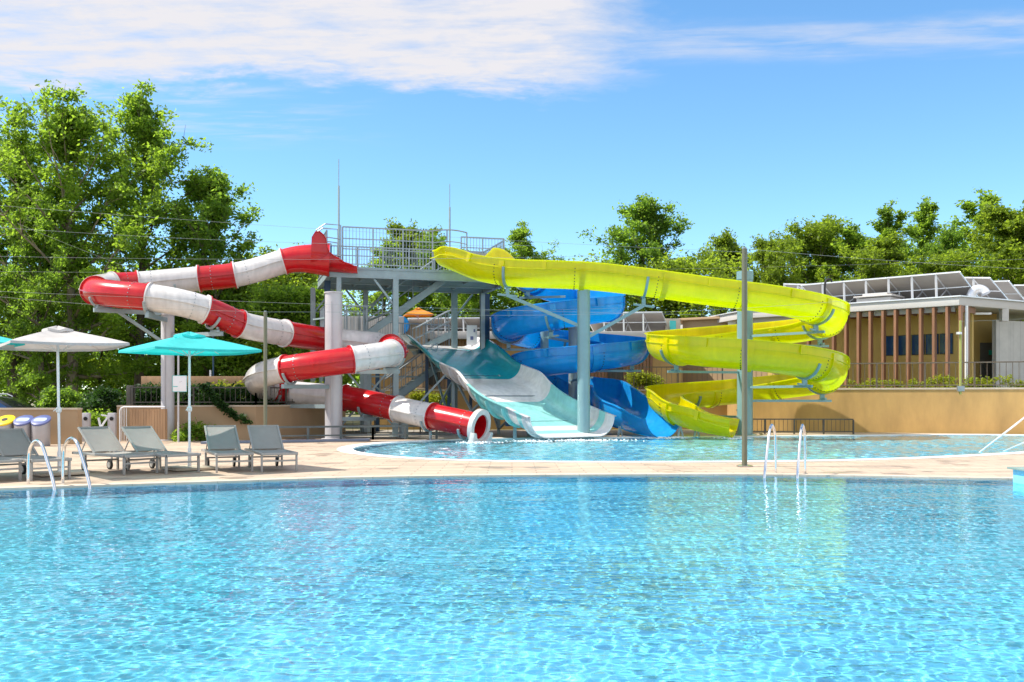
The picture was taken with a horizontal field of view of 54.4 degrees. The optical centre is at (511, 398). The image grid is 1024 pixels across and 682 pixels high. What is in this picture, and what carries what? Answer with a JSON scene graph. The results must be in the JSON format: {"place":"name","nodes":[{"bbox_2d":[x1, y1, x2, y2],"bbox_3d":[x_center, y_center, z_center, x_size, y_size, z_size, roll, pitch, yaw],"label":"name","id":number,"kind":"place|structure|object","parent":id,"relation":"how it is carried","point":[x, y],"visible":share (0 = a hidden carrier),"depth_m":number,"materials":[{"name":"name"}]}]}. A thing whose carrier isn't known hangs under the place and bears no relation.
{"place":"outdoors","nodes":[
{"label":"outdoors","id":0,"kind":"place"},
{"bbox_2d":[0,408,82,443],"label":"garden wall","id":1,"kind":"structure","parent":0,"point":[70,421],"depth_m":29.40,"materials":[{"name":"paint"}]},
{"bbox_2d":[0,227,528,245],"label":"cable","id":2,"kind":"object","parent":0,"point":[329,243],"visible":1,"depth_m":26.11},
{"bbox_2d":[29,400,985,433],"bbox_3d":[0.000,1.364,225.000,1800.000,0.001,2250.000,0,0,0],"label":"ground","id":3,"kind":"structure","parent":0,"point":[347,422],"depth_m":44.79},
{"bbox_2d":[0,393,35,407],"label":"parked car","id":4,"kind":"object","parent":3,"relation":"on","point":[8,402],"visible":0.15,"depth_m":35.85,"materials":[{"name":"grey metal"}]},
{"bbox_2d":[0,138,60,319],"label":"oak tree","id":5,"kind":"object","parent":3,"relation":"on","point":[4,244],"visible":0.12,"depth_m":47.36,"materials":[{"name":"green plant"}]},
{"bbox_2d":[0,128,110,398],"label":"oak tree","id":6,"kind":"object","parent":3,"relation":"on","point":[15,362],"visible":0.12,"depth_m":47.81,"materials":[{"name":"green plant"}]},
{"bbox_2d":[0,192,111,407],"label":"leafy tree","id":7,"kind":"object","parent":3,"relation":"on","point":[46,279],"visible":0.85,"depth_m":42.53,"materials":[{"name":"green plant"}]},
{"bbox_2d":[0,259,112,405],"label":"bushy tree","id":8,"kind":"object","parent":3,"relation":"on","point":[32,392],"visible":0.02,"depth_m":53.78,"materials":[{"name":"green plant"}]},
{"bbox_2d":[37,385,84,412],"bbox_3d":[-16.848,0.522,37.230,1.756,2.096,1.843,0,0,-25],"label":"shrub","id":9,"kind":"object","parent":3,"relation":"on","point":[69,398],"visible":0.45,"depth_m":36.74,"materials":[{"name":"green plant"}]},
{"bbox_2d":[0,264,159,414],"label":"bushy tree","id":10,"kind":"object","parent":3,"relation":"on","point":[104,382],"visible":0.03,"depth_m":52.92,"materials":[{"name":"green plant"}]},
{"bbox_2d":[0,79,172,406],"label":"oak tree","id":11,"kind":"object","parent":3,"relation":"on","point":[68,133],"visible":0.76,"depth_m":43.26,"materials":[{"name":"green plant"}]},
{"bbox_2d":[33,78,239,389],"bbox_3d":[-17.171,-6.790,46.281,7.751,16.316,8.406,0,0,30],"label":"oak tree","id":12,"kind":"object","parent":3,"relation":"on","point":[152,146],"visible":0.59,"depth_m":45.67,"materials":[{"name":"green plant"}]},
{"bbox_2d":[57,255,261,386],"bbox_3d":[-16.955,-2.928,51.685,10.283,8.579,9.411,0,0,28],"label":"bushy tree","id":13,"kind":"object","parent":3,"relation":"on","point":[125,360],"visible":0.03,"depth_m":50.11,"materials":[{"name":"green plant"}]},
{"bbox_2d":[0,331,359,413],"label":"woods","id":14,"kind":"object","parent":3,"relation":"on","point":[349,381],"depth_m":83.14,"materials":[{"name":"green plant"}]},
{"bbox_2d":[131,164,270,386],"bbox_3d":[-14.967,-4.922,48.370,7.391,12.570,7.761,0,0,-37],"label":"leafy tree","id":15,"kind":"object","parent":3,"relation":"on","point":[216,209],"visible":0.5,"depth_m":47.12,"materials":[{"name":"green plant"}]},
{"bbox_2d":[147,239,311,375],"bbox_3d":[-13.915,-3.201,49.718,11.284,9.127,10.274,0,0,20],"label":"bushy tree","id":16,"kind":"object","parent":3,"relation":"on","point":[257,345],"visible":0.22,"depth_m":47.94,"materials":[{"name":"green plant"}]},
{"bbox_2d":[241,242,318,353],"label":"leafy tree","id":17,"kind":"object","parent":3,"relation":"on","point":[311,276],"visible":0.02,"depth_m":53.46,"materials":[{"name":"green plant"}]},
{"bbox_2d":[202,274,379,386],"bbox_3d":[-10.642,-2.417,48.614,8.288,7.556,9.056,0,0,-12],"label":"bushy tree","id":18,"kind":"object","parent":3,"relation":"on","point":[286,299],"visible":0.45,"depth_m":47.14,"materials":[{"name":"green plant"}]},
{"bbox_2d":[348,237,420,317],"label":"leafy tree","id":19,"kind":"object","parent":3,"relation":"on","point":[375,309],"visible":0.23,"depth_m":59.83,"materials":[{"name":"green plant"}]},
{"bbox_2d":[372,389,736,428],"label":"retaining wall","id":20,"kind":"structure","parent":3,"relation":"on","point":[717,410],"depth_m":43.40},
{"bbox_2d":[408,390,450,405],"bbox_3d":[-3.497,0.118,42.885,2.082,1.067,1.162,0,0,0],"label":"plant","id":21,"kind":"object","parent":20,"relation":"on","point":[436,398],"visible":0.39,"depth_m":42.76,"materials":[{"name":"green plant"}]},
{"bbox_2d":[372,367,722,387],"bbox_3d":[1.450,-0.882,43.550,15.558,1.004,0.058,0,0,0],"label":"railing","id":22,"kind":"object","parent":20,"relation":"on","point":[619,367],"visible":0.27,"depth_m":43.53,"materials":[{"name":"grey metal"}]},
{"bbox_2d":[753,387,1023,433],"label":"retaining wall","id":23,"kind":"structure","parent":3,"relation":"on","point":[995,410],"depth_m":39.23,"materials":[{"name":"paint"}]},
{"bbox_2d":[761,361,1023,387],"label":"railing","id":24,"kind":"object","parent":23,"relation":"on","point":[974,385],"visible":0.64,"depth_m":39.12,"materials":[{"name":"grey metal"}]},
{"bbox_2d":[956,320,964,393],"bbox_3d":[16.928,-1.538,37.595,0.311,2.796,0.205,0,0,0],"label":"post","id":25,"kind":"object","parent":23,"relation":"on","point":[960,388],"depth_m":37.61,"materials":[{"name":"metal"}]},
{"bbox_2d":[0,475,1023,681],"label":"pool water","id":26,"kind":"structure","parent":0,"point":[732,578],"depth_m":7.54,"materials":[{"name":"liquid"}]},
{"bbox_2d":[0,430,1023,485],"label":"pool deck","id":27,"kind":"structure","parent":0,"point":[317,459],"depth_m":19.82,"materials":[{"name":"concrete"}]},
{"bbox_2d":[0,415,14,428],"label":"recycling bin","id":28,"kind":"object","parent":27,"relation":"on","point":[6,421],"visible":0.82,"depth_m":28.21,"materials":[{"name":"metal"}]},
{"bbox_2d":[0,457,22,480],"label":"sun lounger","id":29,"kind":"object","parent":27,"relation":"on","point":[10,460],"visible":1,"depth_m":16.35,"materials":[{"name":"plastic"}]},
{"bbox_2d":[13,415,33,440],"bbox_3d":[-13.883,0.919,28.300,0.524,0.882,0.524,0,0,0],"label":"recycling bin","id":30,"kind":"object","parent":27,"relation":"on","point":[24,422],"visible":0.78,"depth_m":28.17,"materials":[{"name":"plastic"}]},
{"bbox_2d":[0,428,71,480],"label":"sun lounger","id":31,"kind":"object","parent":27,"relation":"on","point":[15,443],"visible":0.85,"depth_m":17.40,"materials":[{"name":"fabric"}]},
{"bbox_2d":[31,415,50,445],"bbox_3d":[-13.386,0.919,28.300,0.524,0.882,0.524,0,0,0],"label":"recycling bin","id":32,"kind":"object","parent":27,"relation":"on","point":[40,427],"visible":0.93,"depth_m":28.13,"materials":[{"name":"plastic"}]},
{"bbox_2d":[26,436,91,489],"bbox_3d":[-6.997,1.284,15.422,0.536,1.361,1.434,0,0,-44],"label":"pool ladder","id":33,"kind":"object","parent":27,"relation":"on","point":[66,442],"visible":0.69,"depth_m":15.50,"materials":[{"name":"silver metal"}]},
{"bbox_2d":[0,326,129,476],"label":"parasol","id":34,"kind":"object","parent":27,"relation":"on","point":[57,339],"visible":0.98,"depth_m":17.46,"materials":[{"name":"fabric"}]},
{"bbox_2d":[84,408,111,426],"bbox_3d":[-13.624,0.958,32.644,1.110,1.278,1.217,0,0,0],"label":"shrub","id":35,"kind":"object","parent":27,"relation":"on","point":[94,417],"visible":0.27,"depth_m":32.48,"materials":[{"name":"green plant"}]},
{"bbox_2d":[74,384,125,425],"bbox_3d":[-13.879,0.512,34.027,1.868,1.997,1.987,0,0,-40],"label":"shrub","id":36,"kind":"object","parent":27,"relation":"on","point":[100,397],"visible":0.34,"depth_m":33.60,"materials":[{"name":"green plant"}]},
{"bbox_2d":[97,413,116,437],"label":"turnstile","id":37,"kind":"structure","parent":27,"relation":"on","point":[112,420],"depth_m":31.12,"materials":[{"name":"white metal"}]},
{"bbox_2d":[72,426,158,474],"bbox_3d":[-7.321,0.947,18.367,1.920,0.820,0.680,0,0,40],"label":"sun lounger","id":38,"kind":"object","parent":27,"relation":"on","point":[102,441],"visible":0.91,"depth_m":18.61,"materials":[{"name":"fabric"}]},
{"bbox_2d":[119,406,166,441],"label":"timber gate","id":39,"kind":"structure","parent":27,"relation":"on","point":[156,419],"depth_m":30.93,"materials":[{"name":"wood"}]},
{"bbox_2d":[121,426,200,473],"bbox_3d":[-6.620,0.947,18.592,1.920,0.820,0.680,0,0,42],"label":"sun lounger","id":40,"kind":"object","parent":27,"relation":"on","point":[145,439],"visible":0.84,"depth_m":18.85,"materials":[{"name":"fabric"}]},
{"bbox_2d":[172,355,186,441],"bbox_3d":[-10.192,0.000,30.581,0.445,2.720,0.094,0,0,0],"label":"sign","id":41,"kind":"object","parent":27,"relation":"on","point":[179,383],"visible":0.96,"depth_m":30.54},
{"bbox_2d":[118,332,261,470],"bbox_3d":[-6.122,0.042,18.900,2.006,2.610,2.006,0,0,-39],"label":"parasol","id":42,"kind":"object","parent":27,"relation":"on","point":[189,344],"visible":1,"depth_m":18.74,"materials":[{"name":"fabric"}]},
{"bbox_2d":[169,417,215,441],"bbox_3d":[-10.031,1.105,31.588,1.653,1.009,0.864,0,0,-30],"label":"plant","id":43,"kind":"object","parent":27,"relation":"on","point":[199,430],"visible":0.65,"depth_m":31.45,"materials":[{"name":"green plant"}]},
{"bbox_2d":[201,425,253,472],"bbox_3d":[-5.466,0.947,19.070,0.680,0.820,1.920,0,0,-25],"label":"sun lounger","id":44,"kind":"object","parent":27,"relation":"on","point":[222,441],"visible":0.97,"depth_m":19.47,"materials":[{"name":"fabric"}]},
{"bbox_2d":[117,405,345,440],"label":"garden wall","id":45,"kind":"structure","parent":27,"relation":"on","point":[282,415],"depth_m":32.59,"materials":[{"name":"paint"}]},
{"bbox_2d":[129,387,293,404],"bbox_3d":[-8.780,-0.071,33.459,7.505,0.602,1.647,0,0,-35],"label":"railing","id":46,"kind":"object","parent":45,"relation":"on","point":[255,402],"visible":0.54,"depth_m":32.60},
{"bbox_2d":[141,376,303,385],"bbox_3d":[-10.572,-0.620,36.400,5.900,0.360,0.200,0,0,0],"label":"timber screen","id":47,"kind":"object","parent":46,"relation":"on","point":[154,380],"visible":0.38,"depth_m":36.30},
{"bbox_2d":[197,383,252,424],"bbox_3d":[-9.288,0.208,32.217,1.780,1.412,0.410,0,0,-14],"label":"ivy","id":48,"kind":"object","parent":45,"relation":"attached to","point":[218,403],"visible":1,"depth_m":32.16,"materials":[{"name":"green plant"}]},
{"bbox_2d":[263,311,266,424],"bbox_3d":[-6.686,-0.510,27.000,0.300,3.720,0.300,0,0,0],"label":"steel post","id":49,"kind":"object","parent":27,"relation":"on","point":[265,367],"visible":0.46,"depth_m":26.95,"materials":[{"name":"silver metal"}]},
{"bbox_2d":[244,425,297,471],"bbox_3d":[-4.667,0.947,19.227,0.680,0.820,1.920,0,0,-24],"label":"sun lounger","id":50,"kind":"object","parent":27,"relation":"on","point":[265,441],"visible":0.94,"depth_m":19.61,"materials":[{"name":"fabric"}]},
{"bbox_2d":[78,231,492,441],"bbox_3d":[-7.252,-1.991,32.544,13.013,7.303,4.900,0,0,-7],"label":"tube slide","id":51,"kind":"object","parent":27,"relation":"on","point":[336,354],"visible":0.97,"depth_m":32.09,"materials":[{"name":"red plastic"}]},
{"bbox_2d":[201,438,369,443],"bbox_3d":[-6.888,1.325,30.750,5.286,0.070,0.365,0,0,-24],"label":"deck step","id":52,"kind":"object","parent":27,"relation":"on","point":[310,440],"visible":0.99,"depth_m":31.05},
{"bbox_2d":[279,425,455,439],"bbox_3d":[-4.524,1.125,32.552,6.392,0.470,0.198,0,0,-17],"label":"barrier","id":53,"kind":"object","parent":27,"relation":"on","point":[436,434],"visible":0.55,"depth_m":32.43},
{"bbox_2d":[303,430,464,437],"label":"gravel","id":54,"kind":"structure","parent":27,"relation":"on","point":[426,436],"depth_m":35.02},
{"bbox_2d":[310,159,504,436],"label":"slide tower","id":55,"kind":"structure","parent":54,"relation":"on","point":[425,283],"depth_m":36.99,"materials":[{"name":"metal"}]},
{"bbox_2d":[400,334,615,438],"bbox_3d":[-0.624,-0.581,36.210,4.056,3.883,8.721,0,0,-35],"label":"family slide","id":56,"kind":"object","parent":27,"relation":"on","point":[495,380],"visible":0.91,"depth_m":35.74,"materials":[{"name":"plastic"}]},
{"bbox_2d":[490,287,678,437],"bbox_3d":[3.298,-1.766,38.701,8.684,6.867,6.207,0,0,35],"label":"spiral slide","id":57,"kind":"object","parent":27,"relation":"on","point":[550,345],"visible":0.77,"depth_m":37.33,"materials":[{"name":"blue plastic"}]},
{"bbox_2d":[430,246,849,438],"bbox_3d":[5.192,-1.806,35.067,14.909,6.948,7.263,0,0,-25],"label":"spiral slide","id":58,"kind":"object","parent":27,"relation":"on","point":[800,369],"visible":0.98,"depth_m":33.72,"materials":[{"name":"yellow plastic"}]},
{"bbox_2d":[736,247,752,466],"bbox_3d":[4.623,-0.825,19.800,0.330,4.350,0.330,0,0,0],"label":"steel post","id":59,"kind":"object","parent":27,"relation":"on","point":[744,357],"visible":1,"depth_m":19.75,"materials":[{"name":"silver metal"}]},
{"bbox_2d":[763,424,805,478],"bbox_3d":[4.829,1.210,17.640,0.588,1.508,1.293,0,0,24],"label":"pool ladder","id":60,"kind":"object","parent":27,"relation":"on","point":[772,426],"visible":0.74,"depth_m":17.64,"materials":[{"name":"silver metal"}]},
{"bbox_2d":[735,419,853,433],"bbox_3d":[10.613,1.059,37.450,4.410,0.582,0.056,0,0,4],"label":"barrier","id":61,"kind":"object","parent":27,"relation":"on","point":[823,427],"visible":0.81,"depth_m":37.40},
{"bbox_2d":[0,0,1023,453],"label":"sky","id":62,"kind":"structure","parent":0,"point":[750,116],"materials":[{"name":"blue"}]},
{"bbox_2d":[353,435,1023,462],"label":"splash pool water","id":63,"kind":"structure","parent":0,"point":[720,449],"depth_m":27.25,"materials":[{"name":"liquid"}]},
{"bbox_2d":[456,436,750,443],"bbox_3d":[3.140,1.365,32.953,10.621,0.105,2.402,0,0,-19],"label":"foam","id":64,"kind":"object","parent":63,"relation":"on","point":[534,440],"visible":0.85,"depth_m":32.34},
{"label":"terrace","id":65,"kind":"structure","parent":0,"visible":0},
{"bbox_2d":[342,216,450,317],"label":"leafy tree","id":66,"kind":"object","parent":65,"relation":"on","point":[413,235],"visible":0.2,"depth_m":61.35,"materials":[{"name":"green plant"}]},
{"bbox_2d":[399,315,427,386],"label":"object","id":67,"kind":"object","parent":65,"relation":"on","point":[410,356],"visible":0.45,"depth_m":44.80,"materials":[{"name":"metal"}]},
{"bbox_2d":[342,316,403,363],"bbox_3d":[-6.199,-2.590,44.225,2.800,2.100,0.100,0,0,0],"label":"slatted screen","id":68,"kind":"object","parent":67,"relation":"attached to","point":[350,322],"visible":0.15,"depth_m":44.17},
{"bbox_2d":[401,233,479,319],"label":"leafy tree","id":69,"kind":"object","parent":65,"relation":"on","point":[439,298],"visible":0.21,"depth_m":59.29,"materials":[{"name":"green plant"}]},
{"bbox_2d":[369,287,524,317],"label":"bushy tree","id":70,"kind":"object","parent":65,"relation":"on","point":[506,305],"visible":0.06,"depth_m":59.44,"materials":[{"name":"green plant"}]},
{"bbox_2d":[427,246,493,317],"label":"leafy tree","id":71,"kind":"object","parent":65,"relation":"on","point":[472,304],"visible":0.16,"depth_m":57.73,"materials":[{"name":"green plant"}]},
{"bbox_2d":[475,219,564,315],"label":"oak tree","id":72,"kind":"object","parent":65,"relation":"on","point":[517,235],"visible":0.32,"depth_m":59.47,"materials":[{"name":"green plant"}]},
{"bbox_2d":[372,331,682,388],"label":"bathhouse","id":73,"kind":"structure","parent":65,"relation":"on","point":[650,361],"depth_m":47.41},
{"bbox_2d":[623,312,649,330],"bbox_3d":[6.244,-3.700,49.859,0.943,1.114,2.198,0,0,20],"label":"solar panel","id":74,"kind":"object","parent":73,"relation":"on","point":[634,321],"visible":0.67,"depth_m":49.78,"materials":[{"name":"glass"}]},
{"bbox_2d":[642,311,666,330],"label":"solar panel","id":75,"kind":"object","parent":73,"relation":"on","point":[655,320],"visible":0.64,"depth_m":49.63,"materials":[{"name":"glass"}]},
{"bbox_2d":[492,243,619,329],"bbox_3d":[2.017,-5.266,64.284,13.403,9.937,12.203,0,0,-10],"label":"bushy tree","id":76,"kind":"object","parent":65,"relation":"on","point":[591,254],"visible":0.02,"depth_m":61.20,"materials":[{"name":"green plant"}]},
{"bbox_2d":[576,192,707,330],"bbox_3d":[8.643,-6.613,63.491,7.799,12.632,8.189,0,0,23],"label":"leafy tree","id":77,"kind":"object","parent":65,"relation":"on","point":[644,216],"visible":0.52,"depth_m":62.30,"materials":[{"name":"green plant"}]},
{"bbox_2d":[624,370,665,388],"bbox_3d":[5.866,-0.668,43.795,1.961,1.182,1.165,0,0,0],"label":"plant","id":78,"kind":"object","parent":65,"relation":"on","point":[640,381],"visible":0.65,"depth_m":43.68,"materials":[{"name":"green plant"}]},
{"bbox_2d":[593,243,767,317],"bbox_3d":[10.104,-4.944,59.953,12.362,9.292,13.578,0,0,30],"label":"bushy tree","id":79,"kind":"object","parent":65,"relation":"on","point":[683,265],"visible":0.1,"depth_m":58.69,"materials":[{"name":"green plant"}]},
{"bbox_2d":[664,316,766,382],"bbox_3d":[11.975,-2.170,51.725,8.105,3.740,7.030,0,0,27],"label":"annex","id":80,"kind":"object","parent":65,"relation":"on","point":[673,323],"visible":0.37,"depth_m":49.85,"materials":[{"name":"white paint"}]},
{"bbox_2d":[692,227,763,316],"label":"leafy tree","id":81,"kind":"object","parent":65,"relation":"on","point":[726,239],"visible":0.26,"depth_m":65.26,"materials":[{"name":"green plant"}]},
{"bbox_2d":[707,233,806,316],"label":"leafy tree","id":82,"kind":"object","parent":65,"relation":"on","point":[773,271],"visible":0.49,"depth_m":58.79,"materials":[{"name":"green plant"}]},
{"bbox_2d":[753,214,897,283],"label":"leafy tree","id":83,"kind":"object","parent":65,"relation":"on","point":[820,236],"visible":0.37,"depth_m":63.13,"materials":[{"name":"green plant"}]},
{"bbox_2d":[800,217,903,282],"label":"leafy tree","id":84,"kind":"object","parent":65,"relation":"on","point":[852,236],"visible":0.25,"depth_m":62.04,"materials":[{"name":"green plant"}]},
{"bbox_2d":[680,295,1023,387],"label":"pool house","id":85,"kind":"structure","parent":65,"relation":"on","point":[925,329],"depth_m":42.58,"materials":[{"name":"wood"}]},
{"bbox_2d":[821,281,856,302],"bbox_3d":[15.116,-4.675,45.478,2.058,1.125,1.045,0,0,-42],"label":"solar panel","id":86,"kind":"object","parent":85,"relation":"on","point":[835,289],"visible":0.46,"depth_m":45.20,"materials":[{"name":"glass"}]},
{"bbox_2d":[843,279,874,302],"bbox_3d":[15.851,-4.675,44.790,2.058,1.125,1.045,0,0,-42],"label":"solar panel","id":87,"kind":"object","parent":85,"relation":"on","point":[856,288],"visible":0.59,"depth_m":44.48,"materials":[{"name":"glass"}]},
{"bbox_2d":[853,292,904,301],"bbox_3d":[15.918,-4.320,43.200,1.700,0.400,1.400,0,0,43],"label":"roof hatch","id":88,"kind":"object","parent":85,"relation":"on","point":[876,297],"visible":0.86,"depth_m":42.73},
{"bbox_2d":[865,277,903,298],"bbox_3d":[16.587,-4.675,44.102,2.058,1.125,1.045,0,0,-42],"label":"solar panel","id":89,"kind":"object","parent":85,"relation":"on","point":[877,285],"visible":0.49,"depth_m":43.79,"materials":[{"name":"glass"}]},
{"bbox_2d":[887,275,926,298],"bbox_3d":[17.322,-4.675,43.414,2.058,1.125,1.045,0,0,-42],"label":"solar panel","id":90,"kind":"object","parent":85,"relation":"on","point":[901,285],"visible":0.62,"depth_m":43.18,"materials":[{"name":"glass"}]},
{"bbox_2d":[910,273,950,297],"bbox_3d":[18.058,-4.675,42.726,2.058,1.125,1.045,0,0,-42],"label":"solar panel","id":91,"kind":"object","parent":85,"relation":"on","point":[925,283],"visible":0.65,"depth_m":42.49,"materials":[{"name":"glass"}]},
{"bbox_2d":[925,334,938,354],"bbox_3d":[17.921,-2.300,42.477,0.554,0.880,0.037,0,0,43],"label":"window","id":92,"kind":"structure","parent":85,"relation":"in","point":[928,337],"depth_m":42.53,"materials":[{"name":"blue glass"}]},
{"bbox_2d":[935,271,978,296],"bbox_3d":[18.793,-4.675,42.038,2.058,1.125,1.045,0,0,-42],"label":"solar panel","id":93,"kind":"object","parent":85,"relation":"on","point":[954,283],"visible":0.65,"depth_m":41.78,"materials":[{"name":"glass"}]},
{"bbox_2d":[966,285,989,295],"bbox_3d":[19.366,-4.399,41.421,0.980,0.656,0.512,0,0,20],"label":"duct","id":94,"kind":"object","parent":85,"relation":"on","point":[975,290],"visible":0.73,"depth_m":41.31,"materials":[{"name":"metal"}]},
{"bbox_2d":[980,343,991,387],"bbox_3d":[20.925,-1.390,43.850,1.000,2.100,0.080,0,0,0],"label":"door","id":95,"kind":"structure","parent":85,"relation":"in","point":[986,368],"depth_m":43.80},
{"bbox_2d":[972,277,1007,298],"bbox_3d":[21.599,-4.764,44.848,2.083,1.300,0.772,0,0,-38],"label":"solar panel","id":96,"kind":"object","parent":85,"relation":"on","point":[992,287],"visible":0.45,"depth_m":44.58,"materials":[{"name":"glass"}]},
{"bbox_2d":[994,280,1023,300],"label":"solar panel","id":97,"kind":"object","parent":85,"relation":"on","point":[1008,289],"visible":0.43,"depth_m":46.39,"materials":[{"name":"glass"}]},
{"bbox_2d":[829,228,917,281],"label":"leafy tree","id":98,"kind":"object","parent":65,"relation":"on","point":[881,251],"visible":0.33,"depth_m":56.94,"materials":[{"name":"green plant"}]},
{"bbox_2d":[860,198,923,275],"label":"leafy tree","id":99,"kind":"object","parent":65,"relation":"on","point":[884,226],"visible":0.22,"depth_m":63.40,"materials":[{"name":"green plant"}]},
{"bbox_2d":[898,195,948,266],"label":"leafy tree","id":100,"kind":"object","parent":65,"relation":"on","point":[924,217],"visible":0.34,"depth_m":65.48,"materials":[{"name":"green plant"}]},
{"bbox_2d":[883,248,1021,295],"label":"leafy tree","id":101,"kind":"object","parent":65,"relation":"on","point":[941,262],"visible":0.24,"depth_m":55.33,"materials":[{"name":"green plant"}]},
{"bbox_2d":[921,224,994,275],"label":"leafy tree","id":102,"kind":"object","parent":65,"relation":"on","point":[951,237],"visible":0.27,"depth_m":59.48,"materials":[{"name":"green plant"}]},
{"bbox_2d":[938,187,1015,279],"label":"leafy tree","id":103,"kind":"object","parent":65,"relation":"on","point":[969,206],"visible":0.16,"depth_m":68.12,"materials":[{"name":"green plant"}]},
{"bbox_2d":[962,199,1023,320],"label":"leafy tree","id":104,"kind":"object","parent":65,"relation":"on","point":[1008,225],"visible":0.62,"depth_m":57.48,"materials":[{"name":"green plant"}]},
{"label":"planting bed","id":105,"kind":"structure","parent":0,"visible":0},
{"bbox_2d":[122,380,281,404],"bbox_3d":[-10.362,-0.008,33.805,5.432,1.248,1.607,0,0,-14],"label":"hedge","id":106,"kind":"object","parent":105,"relation":"on","point":[183,396],"visible":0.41,"depth_m":33.49,"materials":[{"name":"green plant"}]},
{"label":"pool floor","id":107,"kind":"structure","parent":0,"visible":0},
{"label":"pool wall","id":108,"kind":"structure","parent":107,"relation":"on","visible":0},
{"bbox_2d":[0,473,1012,489],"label":"pool kerb","id":109,"kind":"structure","parent":108,"relation":"on","point":[474,475],"depth_m":17.26,"materials":[{"name":"stone"}]},
{"bbox_2d":[1007,467,1023,483],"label":"pool block","id":110,"kind":"structure","parent":108,"relation":"on","point":[1018,474],"depth_m":16.12,"materials":[{"name":"plastic"}]},
{"label":"pool floor","id":111,"kind":"structure","parent":0,"visible":0},
{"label":"pool wall","id":112,"kind":"structure","parent":111,"relation":"on","visible":0},
{"bbox_2d":[337,434,1023,462],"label":"pool kerb","id":113,"kind":"structure","parent":112,"relation":"on","point":[348,448],"depth_m":23.83,"materials":[{"name":"stone"}]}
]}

